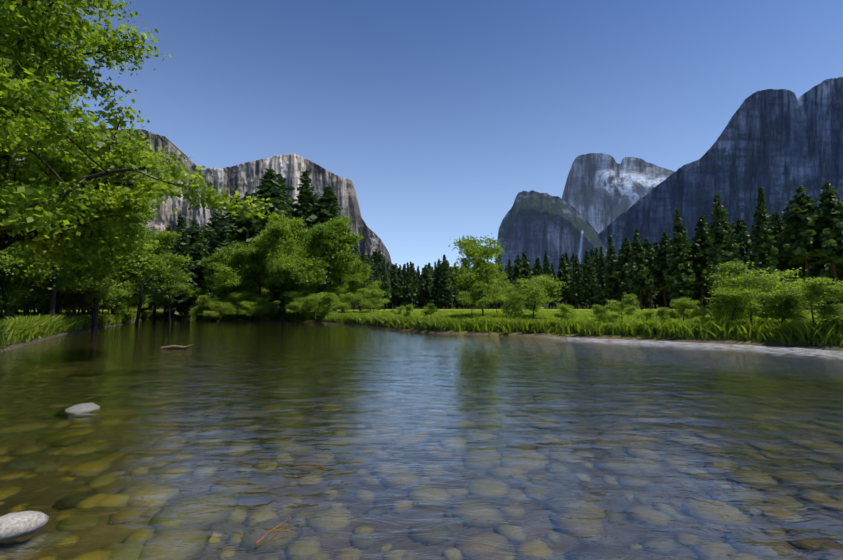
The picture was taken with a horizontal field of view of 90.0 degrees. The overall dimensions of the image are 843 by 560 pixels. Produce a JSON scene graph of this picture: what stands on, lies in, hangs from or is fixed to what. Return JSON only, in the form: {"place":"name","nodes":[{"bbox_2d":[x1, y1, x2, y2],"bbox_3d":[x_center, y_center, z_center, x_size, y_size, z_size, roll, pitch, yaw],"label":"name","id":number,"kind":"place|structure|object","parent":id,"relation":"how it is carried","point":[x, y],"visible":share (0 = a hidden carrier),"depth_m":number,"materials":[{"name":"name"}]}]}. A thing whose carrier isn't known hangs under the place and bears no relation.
{"place":"outdoors","nodes":[
{"label":"outdoors","id":0,"kind":"place"},
{"bbox_2d":[0,319,842,559],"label":"water","id":1,"kind":"structure","parent":0,"point":[228,440],"depth_m":4.97,"materials":[{"name":"liquid"}]},
{"bbox_2d":[148,261,194,321],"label":"tree","id":2,"kind":"object","parent":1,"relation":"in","point":[176,288],"visible":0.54,"depth_m":50.93,"materials":[{"name":"green plant"}]},
{"bbox_2d":[157,215,199,319],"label":"conifer","id":3,"kind":"object","parent":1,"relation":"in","point":[181,304],"visible":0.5,"depth_m":58.49,"materials":[{"name":"green plant"}]},
{"bbox_2d":[203,301,236,321],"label":"bush","id":4,"kind":"object","parent":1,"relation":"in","point":[223,307],"visible":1,"depth_m":51.14,"materials":[{"name":"green plant"}]},
{"bbox_2d":[0,297,842,350],"bbox_3d":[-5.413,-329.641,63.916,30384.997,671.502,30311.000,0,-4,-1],"label":"ground","id":5,"kind":"structure","parent":0,"point":[827,346],"depth_m":24.71,"materials":[{"name":"plant"}]},
{"bbox_2d":[0,248,28,274],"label":"tree","id":6,"kind":"object","parent":5,"relation":"on","point":[10,260],"visible":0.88,"depth_m":21.57,"materials":[{"name":"green plant"}]},
{"bbox_2d":[0,271,34,308],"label":"bush","id":7,"kind":"object","parent":5,"relation":"on","point":[17,294],"visible":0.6,"depth_m":23.25,"materials":[{"name":"green plant"}]},
{"bbox_2d":[0,248,43,305],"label":"tree","id":8,"kind":"object","parent":5,"relation":"on","point":[19,300],"visible":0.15,"depth_m":25.55,"materials":[{"name":"green plant"}]},
{"bbox_2d":[0,239,62,319],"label":"tree","id":9,"kind":"object","parent":5,"relation":"on","point":[31,273],"visible":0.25,"depth_m":23.17,"materials":[{"name":"green plant"}]},
{"bbox_2d":[0,271,66,309],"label":"bush","id":10,"kind":"object","parent":5,"relation":"on","point":[38,297],"visible":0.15,"depth_m":26.43,"materials":[{"name":"green plant"}]},
{"bbox_2d":[12,280,65,314],"bbox_3d":[-26.702,1.171,28.514,4.488,4.153,4.848,-5,-4,36],"label":"bush","id":11,"kind":"object","parent":5,"relation":"on","point":[41,302],"visible":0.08,"depth_m":28.64,"materials":[{"name":"green plant"}]},
{"bbox_2d":[0,403,99,541],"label":"rocks","id":12,"kind":"object","parent":5,"relation":"on","point":[15,525],"visible":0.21,"depth_m":3.02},
{"bbox_2d":[1,238,121,316],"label":"tree","id":13,"kind":"object","parent":5,"relation":"on","point":[52,304],"depth_m":26.17,"materials":[{"name":"green plant"}]},
{"bbox_2d":[30,292,125,315],"bbox_3d":[-28.186,1.262,33.478,7.261,4.762,7.211,-2,-4,28],"label":"bush","id":14,"kind":"object","parent":5,"relation":"on","point":[45,307],"visible":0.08,"depth_m":32.57,"materials":[{"name":"green plant"}]},
{"bbox_2d":[34,268,123,314],"bbox_3d":[-27.300,0.929,31.637,7.570,5.085,7.703,0,-4,-5],"label":"bush","id":15,"kind":"object","parent":5,"relation":"on","point":[102,304],"visible":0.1,"depth_m":33.08,"materials":[{"name":"green plant"}]},
{"bbox_2d":[23,247,135,314],"bbox_3d":[-25.513,-0.043,30.289,10.587,6.969,10.386,-1,-4,20],"label":"tree","id":16,"kind":"object","parent":5,"relation":"on","point":[78,284],"visible":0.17,"depth_m":29.07,"materials":[{"name":"green plant"}]},
{"bbox_2d":[56,274,125,319],"bbox_3d":[-25.325,1.297,31.413,5.449,4.646,6.178,-1,-6,9],"label":"bush","id":17,"kind":"object","parent":5,"relation":"on","point":[100,294],"visible":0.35,"depth_m":31.40,"materials":[{"name":"green plant"}]},
{"bbox_2d":[8,128,211,235],"bbox_3d":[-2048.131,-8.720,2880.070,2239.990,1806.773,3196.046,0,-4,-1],"label":"cliff","id":18,"kind":"structure","parent":5,"relation":"on","point":[168,216],"depth_m":2600.82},
{"bbox_2d":[78,278,156,314],"bbox_3d":[-32.111,1.302,41.803,8.608,5.819,8.759,1,-4,-8],"label":"bush","id":19,"kind":"object","parent":5,"relation":"on","point":[132,297],"visible":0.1,"depth_m":44.54,"materials":[{"name":"green plant"}]},
{"bbox_2d":[61,184,179,329],"bbox_3d":[-24.685,-1.919,33.916,6.341,11.887,10.371,-2,-4,29],"label":"tree","id":20,"kind":"object","parent":5,"relation":"on","point":[146,266],"visible":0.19,"depth_m":34.51,"materials":[{"name":"green plant"}]},
{"bbox_2d":[114,289,152,313],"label":"bush","id":21,"kind":"object","parent":5,"relation":"on","point":[125,303],"visible":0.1,"depth_m":47.33,"materials":[{"name":"green plant"}]},
{"bbox_2d":[0,0,283,279],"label":"tree","id":22,"kind":"object","parent":5,"relation":"on","point":[59,202],"visible":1,"depth_m":11.63,"materials":[{"name":"green plant"}]},
{"bbox_2d":[129,222,161,319],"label":"conifer","id":23,"kind":"object","parent":5,"relation":"on","point":[150,305],"visible":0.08,"depth_m":60.42,"materials":[{"name":"green plant"}]},
{"bbox_2d":[111,219,191,324],"bbox_3d":[-28.559,-0.971,43.743,9.413,11.354,8.078,1,-4,-17],"label":"tree","id":24,"kind":"object","parent":5,"relation":"on","point":[162,237],"visible":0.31,"depth_m":43.08,"materials":[{"name":"green plant"}]},
{"bbox_2d":[168,219,212,311],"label":"conifer","id":25,"kind":"object","parent":5,"relation":"on","point":[196,245],"visible":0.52,"depth_m":64.36,"materials":[{"name":"green plant"}]},
{"bbox_2d":[184,249,230,298],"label":"tree","id":26,"kind":"object","parent":5,"relation":"on","point":[214,260],"visible":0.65,"depth_m":58.07,"materials":[{"name":"green plant"}]},
{"bbox_2d":[192,210,226,297],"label":"conifer","id":27,"kind":"object","parent":5,"relation":"on","point":[215,220],"visible":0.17,"depth_m":69.13,"materials":[{"name":"green plant"}]},
{"bbox_2d":[195,295,229,320],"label":"bush","id":28,"kind":"object","parent":5,"relation":"on","point":[204,300],"visible":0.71,"depth_m":52.20,"materials":[{"name":"green plant"}]},
{"bbox_2d":[192,220,241,299],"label":"conifer","id":29,"kind":"object","parent":5,"relation":"on","point":[223,230],"visible":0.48,"depth_m":64.75,"materials":[{"name":"green plant"}]},
{"bbox_2d":[210,193,255,294],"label":"conifer","id":30,"kind":"object","parent":5,"relation":"on","point":[233,225],"visible":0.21,"depth_m":70.79,"materials":[{"name":"green plant"}]},
{"bbox_2d":[206,241,260,312],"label":"tree","id":31,"kind":"object","parent":5,"relation":"on","point":[238,255],"visible":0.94,"depth_m":55.58,"materials":[{"name":"green plant"}]},
{"bbox_2d":[226,291,254,320],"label":"bush","id":32,"kind":"object","parent":5,"relation":"on","point":[242,295],"visible":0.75,"depth_m":54.19,"materials":[{"name":"green plant"}]},
{"bbox_2d":[236,301,258,319],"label":"bush","id":33,"kind":"object","parent":5,"relation":"on","point":[249,312],"visible":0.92,"depth_m":49.85,"materials":[{"name":"green plant"}]},
{"bbox_2d":[232,296,269,320],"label":"bush","id":34,"kind":"object","parent":5,"relation":"on","point":[254,299],"visible":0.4,"depth_m":54.19,"materials":[{"name":"green plant"}]},
{"bbox_2d":[230,232,274,296],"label":"tree","id":35,"kind":"object","parent":5,"relation":"on","point":[258,257],"visible":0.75,"depth_m":56.52,"materials":[{"name":"green plant"}]},
{"bbox_2d":[242,297,269,321],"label":"bush","id":36,"kind":"object","parent":5,"relation":"on","point":[263,304],"visible":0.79,"depth_m":50.31,"materials":[{"name":"green plant"}]},
{"bbox_2d":[237,168,294,309],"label":"conifer","id":37,"kind":"object","parent":5,"relation":"on","point":[268,187],"visible":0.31,"depth_m":71.91,"materials":[{"name":"green plant"}]},
{"bbox_2d":[268,186,287,309],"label":"conifer","id":38,"kind":"object","parent":5,"relation":"on","point":[277,297],"visible":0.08,"depth_m":74.76,"materials":[{"name":"green plant"}]},
{"bbox_2d":[271,173,300,306],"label":"conifer","id":39,"kind":"object","parent":5,"relation":"on","point":[280,180],"visible":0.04,"depth_m":78.85,"materials":[{"name":"green plant"}]},
{"bbox_2d":[255,212,317,320],"bbox_3d":[-16.826,-1.743,52.650,12.266,14.076,7.512,-14,-14,74],"label":"tree","id":40,"kind":"object","parent":5,"relation":"on","point":[279,233],"visible":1,"depth_m":51.79,"materials":[{"name":"green plant"}]},
{"bbox_2d":[193,153,391,271],"bbox_3d":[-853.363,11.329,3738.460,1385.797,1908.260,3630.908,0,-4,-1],"label":"cliff","id":41,"kind":"structure","parent":5,"relation":"on","point":[247,176],"depth_m":3219.95,"materials":[{"name":"stone"}]},
{"bbox_2d":[280,288,312,321],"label":"bush","id":42,"kind":"object","parent":5,"relation":"on","point":[295,294],"visible":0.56,"depth_m":52.35,"materials":[{"name":"green plant"}]},
{"bbox_2d":[278,193,318,304],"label":"conifer","id":43,"kind":"object","parent":5,"relation":"on","point":[300,206],"visible":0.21,"depth_m":77.28,"materials":[{"name":"green plant"}]},
{"bbox_2d":[285,298,312,321],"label":"bush","id":44,"kind":"object","parent":5,"relation":"on","point":[291,305],"visible":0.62,"depth_m":49.80,"materials":[{"name":"green plant"}]},
{"bbox_2d":[293,170,328,293],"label":"conifer","id":45,"kind":"object","parent":5,"relation":"on","point":[305,188],"visible":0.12,"depth_m":79.76,"materials":[{"name":"green plant"}]},
{"bbox_2d":[294,292,342,321],"bbox_3d":[-12.287,3.306,49.873,5.393,3.812,5.354,3,-5,-39],"label":"bush","id":46,"kind":"object","parent":5,"relation":"on","point":[325,299],"visible":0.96,"depth_m":49.31,"materials":[{"name":"green plant"}]},
{"bbox_2d":[287,226,352,311],"bbox_3d":[-15.368,-1.331,59.316,10.205,12.608,9.867,0,-6,19],"label":"tree","id":47,"kind":"object","parent":5,"relation":"on","point":[305,238],"visible":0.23,"depth_m":59.99,"materials":[{"name":"green plant"}]},
{"bbox_2d":[283,214,363,311],"bbox_3d":[-12.813,-2.187,54.524,8.969,13.866,10.358,-4,-5,26],"label":"tree","id":48,"kind":"object","parent":5,"relation":"on","point":[321,244],"visible":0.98,"depth_m":55.12,"materials":[{"name":"green plant"}]},
{"bbox_2d":[294,186,367,308],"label":"conifer","id":49,"kind":"object","parent":5,"relation":"on","point":[327,201],"visible":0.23,"depth_m":76.92,"materials":[{"name":"green plant"}]},
{"bbox_2d":[308,206,358,310],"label":"conifer","id":50,"kind":"object","parent":5,"relation":"on","point":[332,214],"visible":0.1,"depth_m":74.87,"materials":[{"name":"green plant"}]},
{"bbox_2d":[328,284,352,311],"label":"bush","id":51,"kind":"object","parent":5,"relation":"on","point":[337,289],"visible":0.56,"depth_m":58.48,"materials":[{"name":"green plant"}]},
{"bbox_2d":[316,243,366,310],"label":"tree","id":52,"kind":"object","parent":5,"relation":"on","point":[354,280],"visible":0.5,"depth_m":58.91,"materials":[{"name":"green plant"}]},
{"bbox_2d":[335,292,370,311],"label":"bush","id":53,"kind":"object","parent":5,"relation":"on","point":[349,296],"visible":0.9,"depth_m":55.20,"materials":[{"name":"green plant"}]},
{"bbox_2d":[347,260,383,310],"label":"tree","id":54,"kind":"object","parent":5,"relation":"on","point":[358,269],"visible":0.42,"depth_m":61.82,"materials":[{"name":"green plant"}]},
{"bbox_2d":[360,298,383,312],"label":"bush","id":55,"kind":"object","parent":5,"relation":"on","point":[369,304],"visible":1,"depth_m":52.76,"materials":[{"name":"green plant"}]},
{"bbox_2d":[358,288,387,310],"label":"bush","id":56,"kind":"object","parent":5,"relation":"on","point":[372,293],"visible":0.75,"depth_m":55.00,"materials":[{"name":"green plant"}]},
{"bbox_2d":[378,259,391,309],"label":"conifer","id":57,"kind":"object","parent":5,"relation":"on","point":[386,286],"visible":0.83,"depth_m":109.54,"materials":[{"name":"green plant"}]},
{"bbox_2d":[389,264,402,308],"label":"conifer","id":58,"kind":"object","parent":5,"relation":"on","point":[396,293],"visible":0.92,"depth_m":246.47,"materials":[{"name":"green plant"}]},
{"bbox_2d":[389,304,413,315],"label":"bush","id":59,"kind":"object","parent":5,"relation":"on","point":[408,308],"visible":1,"depth_m":39.56,"materials":[{"name":"green plant"}]},
{"bbox_2d":[402,262,414,305],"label":"conifer","id":60,"kind":"object","parent":5,"relation":"on","point":[408,298],"visible":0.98,"depth_m":244.43,"materials":[{"name":"green plant"}]},
{"bbox_2d":[404,263,418,301],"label":"conifer","id":61,"kind":"object","parent":5,"relation":"on","point":[413,274],"visible":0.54,"depth_m":258.70,"materials":[{"name":"green plant"}]},
{"bbox_2d":[417,264,431,306],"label":"conifer","id":62,"kind":"object","parent":5,"relation":"on","point":[424,283],"visible":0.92,"depth_m":247.42,"materials":[{"name":"green plant"}]},
{"bbox_2d":[421,303,439,315],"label":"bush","id":63,"kind":"object","parent":5,"relation":"on","point":[431,310],"visible":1,"depth_m":33.60,"materials":[{"name":"green plant"}]},
{"bbox_2d":[429,259,441,308],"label":"conifer","id":64,"kind":"object","parent":5,"relation":"on","point":[436,279],"visible":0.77,"depth_m":227.29,"materials":[{"name":"green plant"}]},
{"bbox_2d":[434,254,455,308],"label":"conifer","id":65,"kind":"object","parent":5,"relation":"on","point":[445,296],"visible":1,"depth_m":224.13,"materials":[{"name":"green plant"}]},
{"bbox_2d":[456,282,490,317],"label":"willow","id":66,"kind":"object","parent":5,"relation":"on","point":[466,298],"visible":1,"depth_m":29.53,"materials":[{"name":"green plant"}]},
{"bbox_2d":[446,233,505,316],"bbox_3d":[4.169,-0.141,31.393,4.646,6.688,5.018,-1,-6,17],"label":"deciduous tree","id":67,"kind":"object","parent":5,"relation":"on","point":[479,254],"visible":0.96,"depth_m":30.93,"materials":[{"name":"green plant"}]},
{"bbox_2d":[479,261,523,313],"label":"deciduous tree","id":68,"kind":"object","parent":5,"relation":"on","point":[493,293],"visible":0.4,"depth_m":32.16,"materials":[{"name":"green plant"}]},
{"bbox_2d":[500,291,527,315],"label":"bush","id":69,"kind":"object","parent":5,"relation":"on","point":[515,297],"visible":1,"depth_m":27.59,"materials":[{"name":"green plant"}]},
{"bbox_2d":[506,254,528,294],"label":"conifer","id":70,"kind":"object","parent":5,"relation":"on","point":[518,271],"visible":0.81,"depth_m":209.67,"materials":[{"name":"green plant"}]},
{"bbox_2d":[511,251,534,307],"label":"conifer","id":71,"kind":"object","parent":5,"relation":"on","point":[527,267],"visible":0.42,"depth_m":211.63,"materials":[{"name":"green plant"}]},
{"bbox_2d":[492,274,565,317],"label":"deciduous tree","id":72,"kind":"object","parent":5,"relation":"on","point":[538,288],"visible":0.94,"depth_m":28.61,"materials":[{"name":"green plant"}]},
{"bbox_2d":[531,257,543,305],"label":"conifer","id":73,"kind":"object","parent":5,"relation":"on","point":[537,270],"visible":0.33,"depth_m":214.80,"materials":[{"name":"green plant"}]},
{"bbox_2d":[541,249,557,308],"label":"conifer","id":74,"kind":"object","parent":5,"relation":"on","point":[546,263],"visible":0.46,"depth_m":207.10,"materials":[{"name":"green plant"}]},
{"bbox_2d":[495,190,607,274],"bbox_3d":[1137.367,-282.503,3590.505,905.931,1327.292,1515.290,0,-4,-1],"label":"mountain","id":75,"kind":"structure","parent":5,"relation":"on","point":[534,224],"depth_m":3917.04,"materials":[{"name":"stone"}]},
{"bbox_2d":[555,254,571,304],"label":"conifer","id":76,"kind":"object","parent":5,"relation":"on","point":[563,275],"visible":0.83,"depth_m":204.97,"materials":[{"name":"green plant"}]},
{"bbox_2d":[552,304,575,319],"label":"bush","id":77,"kind":"object","parent":5,"relation":"on","point":[566,311],"visible":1,"depth_m":26.93,"materials":[{"name":"green plant"}]},
{"bbox_2d":[568,255,582,308],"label":"conifer","id":78,"kind":"object","parent":5,"relation":"on","point":[574,288],"visible":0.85,"depth_m":195.10,"materials":[{"name":"green plant"}]},
{"bbox_2d":[578,249,598,308],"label":"conifer","id":79,"kind":"object","parent":5,"relation":"on","point":[588,285],"visible":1,"depth_m":181.52,"materials":[{"name":"green plant"}]},
{"bbox_2d":[595,246,608,307],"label":"conifer","id":80,"kind":"object","parent":5,"relation":"on","point":[601,296],"visible":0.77,"depth_m":174.01,"materials":[{"name":"green plant"}]},
{"bbox_2d":[591,304,621,321],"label":"bush","id":81,"kind":"object","parent":5,"relation":"on","point":[598,308],"visible":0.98,"depth_m":25.67,"materials":[{"name":"green plant"}]},
{"bbox_2d":[603,235,625,303],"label":"conifer","id":82,"kind":"object","parent":5,"relation":"on","point":[613,289],"visible":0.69,"depth_m":163.67,"materials":[{"name":"green plant"}]},
{"bbox_2d":[611,236,633,306],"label":"conifer","id":83,"kind":"object","parent":5,"relation":"on","point":[620,274],"visible":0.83,"depth_m":158.00,"materials":[{"name":"green plant"}]},
{"bbox_2d":[605,293,642,317],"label":"bush","id":84,"kind":"object","parent":5,"relation":"on","point":[629,302],"visible":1,"depth_m":24.84,"materials":[{"name":"green plant"}]},
{"bbox_2d":[625,228,655,309],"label":"conifer","id":85,"kind":"object","parent":5,"relation":"on","point":[639,271],"visible":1,"depth_m":145.35,"materials":[{"name":"green plant"}]},
{"bbox_2d":[628,287,653,308],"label":"conifer","id":86,"kind":"object","parent":5,"relation":"on","point":[645,295],"visible":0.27,"depth_m":192.26,"materials":[{"name":"green plant"}]},
{"bbox_2d":[643,237,657,308],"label":"conifer","id":87,"kind":"object","parent":5,"relation":"on","point":[650,254],"visible":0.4,"depth_m":154.27,"materials":[{"name":"green plant"}]},
{"bbox_2d":[635,307,673,321],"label":"bush","id":88,"kind":"object","parent":5,"relation":"on","point":[660,312],"visible":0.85,"depth_m":23.81,"materials":[{"name":"green plant"}]},
{"bbox_2d":[647,230,673,308],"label":"conifer","id":89,"kind":"object","parent":5,"relation":"on","point":[661,263],"visible":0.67,"depth_m":145.55,"materials":[{"name":"green plant"}]},
{"bbox_2d":[662,208,699,306],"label":"conifer","id":90,"kind":"object","parent":5,"relation":"on","point":[680,278],"visible":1,"depth_m":128.52,"materials":[{"name":"green plant"}]},
{"bbox_2d":[670,297,702,320],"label":"bush","id":91,"kind":"object","parent":5,"relation":"on","point":[685,302],"visible":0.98,"depth_m":23.26,"materials":[{"name":"green plant"}]},
{"bbox_2d":[688,215,713,309],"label":"conifer","id":92,"kind":"object","parent":5,"relation":"on","point":[699,254],"visible":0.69,"depth_m":128.43,"materials":[{"name":"green plant"}]},
{"bbox_2d":[582,77,842,269],"bbox_3d":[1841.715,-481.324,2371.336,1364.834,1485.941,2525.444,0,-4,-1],"label":"cliff","id":93,"kind":"structure","parent":5,"relation":"on","point":[779,146],"depth_m":2610.69,"materials":[{"name":"stone"}]},
{"bbox_2d":[691,305,739,322],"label":"bush","id":94,"kind":"object","parent":5,"relation":"on","point":[699,310],"visible":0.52,"depth_m":23.00,"materials":[{"name":"green plant"}]},
{"bbox_2d":[703,193,748,308],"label":"conifer","id":95,"kind":"object","parent":5,"relation":"on","point":[721,242],"visible":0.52,"depth_m":116.14,"materials":[{"name":"green plant"}]},
{"bbox_2d":[706,284,776,321],"bbox_3d":[15.494,1.515,20.773,2.968,2.563,3.206,2,-4,-2],"label":"bush","id":96,"kind":"object","parent":5,"relation":"on","point":[736,295],"visible":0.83,"depth_m":20.64,"materials":[{"name":"green plant"}]},
{"bbox_2d":[730,218,753,275],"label":"conifer","id":97,"kind":"object","parent":5,"relation":"on","point":[744,248],"visible":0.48,"depth_m":124.06,"materials":[{"name":"green plant"}]},
{"bbox_2d":[704,260,805,321],"bbox_3d":[17.453,0.783,22.069,5.237,3.803,4.618,0,-4,-30],"label":"deciduous tree","id":98,"kind":"object","parent":5,"relation":"on","point":[732,277],"visible":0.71,"depth_m":21.45,"materials":[{"name":"green plant"}]},
{"bbox_2d":[747,187,779,304],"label":"conifer","id":99,"kind":"object","parent":5,"relation":"on","point":[765,252],"visible":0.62,"depth_m":113.17,"materials":[{"name":"green plant"}]},
{"bbox_2d":[762,292,804,320],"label":"bush","id":100,"kind":"object","parent":5,"relation":"on","point":[776,317],"visible":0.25,"depth_m":20.10,"materials":[{"name":"green plant"}]},
{"bbox_2d":[734,286,834,324],"bbox_3d":[17.296,1.445,20.169,4.041,2.468,4.090,-3,-5,36],"label":"bush","id":101,"kind":"object","parent":5,"relation":"on","point":[753,305],"visible":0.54,"depth_m":19.70,"materials":[{"name":"green plant"}]},
{"bbox_2d":[771,212,803,289],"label":"conifer","id":102,"kind":"object","parent":5,"relation":"on","point":[781,265],"visible":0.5,"depth_m":119.88,"materials":[{"name":"green plant"}]},
{"bbox_2d":[756,276,842,323],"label":"deciduous tree","id":103,"kind":"object","parent":5,"relation":"on","point":[815,290],"visible":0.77,"depth_m":17.97,"materials":[{"name":"green plant"}]},
{"bbox_2d":[774,185,842,309],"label":"conifer","id":104,"kind":"object","parent":5,"relation":"on","point":[798,234],"visible":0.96,"depth_m":111.73,"materials":[{"name":"green plant"}]},
{"bbox_2d":[790,206,842,309],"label":"conifer","id":105,"kind":"object","parent":5,"relation":"on","point":[821,270],"visible":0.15,"depth_m":114.58,"materials":[{"name":"green plant"}]},
{"bbox_2d":[804,181,842,309],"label":"conifer","id":106,"kind":"object","parent":5,"relation":"on","point":[830,221],"visible":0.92,"depth_m":108.69,"materials":[{"name":"green plant"}]},
{"bbox_2d":[814,304,842,329],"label":"bush","id":107,"kind":"object","parent":5,"relation":"on","point":[827,308],"visible":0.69,"depth_m":17.51,"materials":[{"name":"green plant"}]},
{"bbox_2d":[30,0,842,274],"label":"sky","id":108,"kind":"structure","parent":0,"point":[437,114],"materials":[{"name":"blue"}]},
{"bbox_2d":[562,153,673,233],"bbox_3d":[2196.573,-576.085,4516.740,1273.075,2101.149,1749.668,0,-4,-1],"label":"mountain","id":109,"kind":"structure","parent":0,"point":[601,191],"depth_m":4965.03,"materials":[{"name":"stone"}]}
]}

